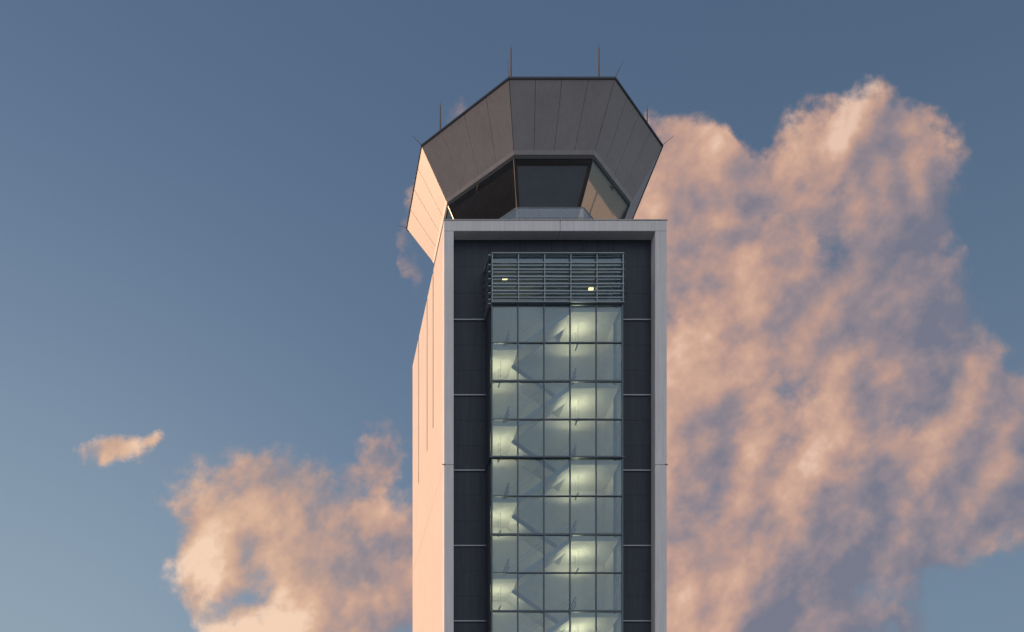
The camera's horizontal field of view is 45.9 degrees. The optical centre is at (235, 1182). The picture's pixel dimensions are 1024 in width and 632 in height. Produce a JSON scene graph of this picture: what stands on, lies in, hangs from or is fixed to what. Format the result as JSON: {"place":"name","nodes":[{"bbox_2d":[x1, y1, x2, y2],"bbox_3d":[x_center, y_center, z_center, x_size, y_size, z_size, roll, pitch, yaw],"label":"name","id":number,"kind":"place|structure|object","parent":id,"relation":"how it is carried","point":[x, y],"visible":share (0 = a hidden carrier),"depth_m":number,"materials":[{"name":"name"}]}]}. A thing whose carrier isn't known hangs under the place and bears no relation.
{"place":"outdoors","nodes":[
{"label":"outdoors","id":0,"kind":"place"},
{"bbox_2d":[0,0,1023,631],"label":"sky","id":1,"kind":"structure","parent":0,"point":[214,292],"materials":[{"name":"blue"}]},
{"bbox_2d":[434,155,629,263],"bbox_3d":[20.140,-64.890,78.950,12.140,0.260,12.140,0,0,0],"label":"cab head frame","id":2,"kind":"object","parent":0,"point":[487,179],"visible":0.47,"depth_m":73.63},
{"bbox_2d":[448,159,629,218],"bbox_3d":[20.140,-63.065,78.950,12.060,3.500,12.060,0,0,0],"label":"cab mullions","id":3,"kind":"object","parent":2,"relation":"attached to","point":[516,192],"visible":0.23,"depth_m":73.77,"materials":[{"name":"grey metal"}]},
{"bbox_2d":[466,81,610,158],"bbox_3d":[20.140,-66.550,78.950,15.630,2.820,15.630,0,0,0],"label":"fascia backing","id":4,"kind":"object","parent":3,"relation":"attached to","point":[534,121],"visible":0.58,"depth_m":72.11,"materials":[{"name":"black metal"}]},
{"bbox_2d":[407,80,661,260],"bbox_3d":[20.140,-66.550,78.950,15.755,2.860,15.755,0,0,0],"label":"cab fascia panels","id":5,"kind":"object","parent":4,"relation":"attached to","point":[613,131],"visible":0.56,"depth_m":73.09,"materials":[{"name":"metal"}]},
{"bbox_2d":[406,77,662,233],"bbox_3d":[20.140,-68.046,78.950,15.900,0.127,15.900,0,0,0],"label":"roof coping","id":6,"kind":"object","parent":5,"relation":"on","point":[543,78],"visible":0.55,"depth_m":72.58,"materials":[{"name":"black metal"}]},
{"bbox_2d":[400,48,671,227],"bbox_3d":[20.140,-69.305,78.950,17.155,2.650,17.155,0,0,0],"label":"lightning rods","id":7,"kind":"object","parent":6,"relation":"on","point":[511,76],"visible":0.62,"depth_m":71.47,"materials":[{"name":"metal"}]},
{"bbox_2d":[517,166,587,218],"bbox_3d":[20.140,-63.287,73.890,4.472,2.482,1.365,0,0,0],"label":"cab shade","id":8,"kind":"object","parent":3,"relation":"attached to","point":[549,186],"visible":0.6,"depth_m":73.76,"materials":[{"name":"fabric"}]},
{"bbox_2d":[578,163,625,218],"bbox_3d":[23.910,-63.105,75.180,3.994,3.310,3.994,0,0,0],"label":"cab blind","id":9,"kind":"object","parent":3,"relation":"attached to","point":[601,200],"visible":0.6,"depth_m":74.88,"materials":[{"name":"beige fabric"}]},
{"bbox_2d":[432,150,632,262],"bbox_3d":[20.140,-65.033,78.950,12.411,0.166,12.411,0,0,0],"label":"fascia trim","id":10,"kind":"structure","parent":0,"point":[549,152],"depth_m":73.78,"materials":[{"name":"grey metal"}]},
{"bbox_2d":[452,165,613,218],"bbox_3d":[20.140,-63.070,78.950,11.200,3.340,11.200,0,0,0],"label":"cab interior","id":11,"kind":"object","parent":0,"point":[495,198],"visible":0.17,"depth_m":76.01,"materials":[{"name":"black"}]},
{"bbox_2d":[500,207,593,218],"bbox_3d":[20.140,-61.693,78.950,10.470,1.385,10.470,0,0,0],"label":"catwalk rail","id":12,"kind":"object","parent":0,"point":[538,208],"visible":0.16,"depth_m":73.76,"materials":[{"name":"grey metal"}]},
{"label":"ground","id":13,"kind":"structure","parent":0,"visible":0},
{"bbox_2d":[413,233,441,631],"bbox_3d":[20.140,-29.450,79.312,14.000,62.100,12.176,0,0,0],"label":"side walls","id":14,"kind":"structure","parent":13,"relation":"on","point":[427,489],"depth_m":78.37,"materials":[{"name":"white concrete"}]},
{"bbox_2d":[454,240,650,631],"bbox_3d":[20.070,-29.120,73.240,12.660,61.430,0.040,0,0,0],"label":"slate cladding","id":15,"kind":"structure","parent":13,"relation":"on","point":[470,258],"depth_m":73.22,"materials":[{"name":"black stone"}]},
{"bbox_2d":[454,319,650,621],"bbox_3d":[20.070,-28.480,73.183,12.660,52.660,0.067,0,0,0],"label":"cladding ledges","id":16,"kind":"object","parent":15,"relation":"attached to","point":[484,470],"visible":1,"depth_m":73.15,"materials":[{"name":"metal"}]},
{"bbox_2d":[486,269,620,631],"bbox_3d":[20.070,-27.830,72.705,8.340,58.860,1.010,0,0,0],"label":"bay cheeks","id":17,"kind":"object","parent":13,"relation":"on","point":[618,475],"visible":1,"depth_m":72.66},
{"bbox_2d":[490,264,618,631],"bbox_3d":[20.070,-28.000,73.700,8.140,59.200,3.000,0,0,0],"label":"stairwell walls","id":18,"kind":"structure","parent":13,"relation":"on","point":[556,443],"depth_m":75.00,"materials":[{"name":"paint"}]},
{"bbox_2d":[490,309,618,631],"bbox_3d":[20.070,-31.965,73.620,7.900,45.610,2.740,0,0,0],"label":"stairs","id":19,"kind":"structure","parent":18,"relation":"attached to","point":[582,405],"depth_m":73.38,"materials":[{"name":"concrete"}]},
{"bbox_2d":[497,344,578,609],"bbox_3d":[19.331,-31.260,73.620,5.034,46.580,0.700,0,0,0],"label":"pendant uplights","id":20,"kind":"object","parent":19,"relation":"hanging from","point":[499,460],"visible":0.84,"depth_m":73.31,"materials":[{"name":"metal"}]},
{"bbox_2d":[502,293,575,614],"bbox_3d":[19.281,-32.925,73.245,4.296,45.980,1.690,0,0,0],"label":"guard rails","id":21,"kind":"object","parent":19,"relation":"on","point":[507,416],"visible":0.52,"depth_m":72.84,"materials":[{"name":"grey metal"}]},
{"bbox_2d":[512,294,568,631],"bbox_3d":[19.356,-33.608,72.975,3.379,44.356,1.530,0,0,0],"label":"stringers","id":22,"kind":"object","parent":19,"relation":"on","point":[557,548],"visible":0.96,"depth_m":72.21,"materials":[{"name":"metal"}]},
{"bbox_2d":[442,221,666,631],"bbox_3d":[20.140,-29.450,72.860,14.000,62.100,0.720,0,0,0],"label":"frame","id":23,"kind":"object","parent":13,"relation":"on","point":[655,232],"visible":1,"depth_m":72.50,"materials":[{"name":"white concrete"}]},
{"bbox_2d":[442,219,666,225],"bbox_3d":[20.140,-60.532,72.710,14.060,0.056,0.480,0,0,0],"label":"parapet coping","id":24,"kind":"object","parent":23,"relation":"on","point":[554,220],"visible":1,"depth_m":72.51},
{"bbox_2d":[485,255,624,631],"bbox_3d":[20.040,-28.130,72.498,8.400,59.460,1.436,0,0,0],"label":"mullions","id":25,"kind":"object","parent":13,"relation":"on","point":[544,457],"visible":1,"depth_m":71.86,"materials":[{"name":"metal"}]},
{"bbox_2d":[484,252,623,318],"bbox_3d":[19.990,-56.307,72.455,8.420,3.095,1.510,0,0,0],"label":"louvers","id":26,"kind":"object","parent":25,"relation":"attached to","point":[487,287],"visible":1,"depth_m":71.74,"materials":[{"name":"metal"}]},
{"bbox_2d":[489,255,620,263],"bbox_3d":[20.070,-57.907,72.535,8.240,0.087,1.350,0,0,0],"label":"bay roof","id":27,"kind":"structure","parent":26,"relation":"on","point":[556,258],"depth_m":72.20,"materials":[{"name":"metal"}]}
]}

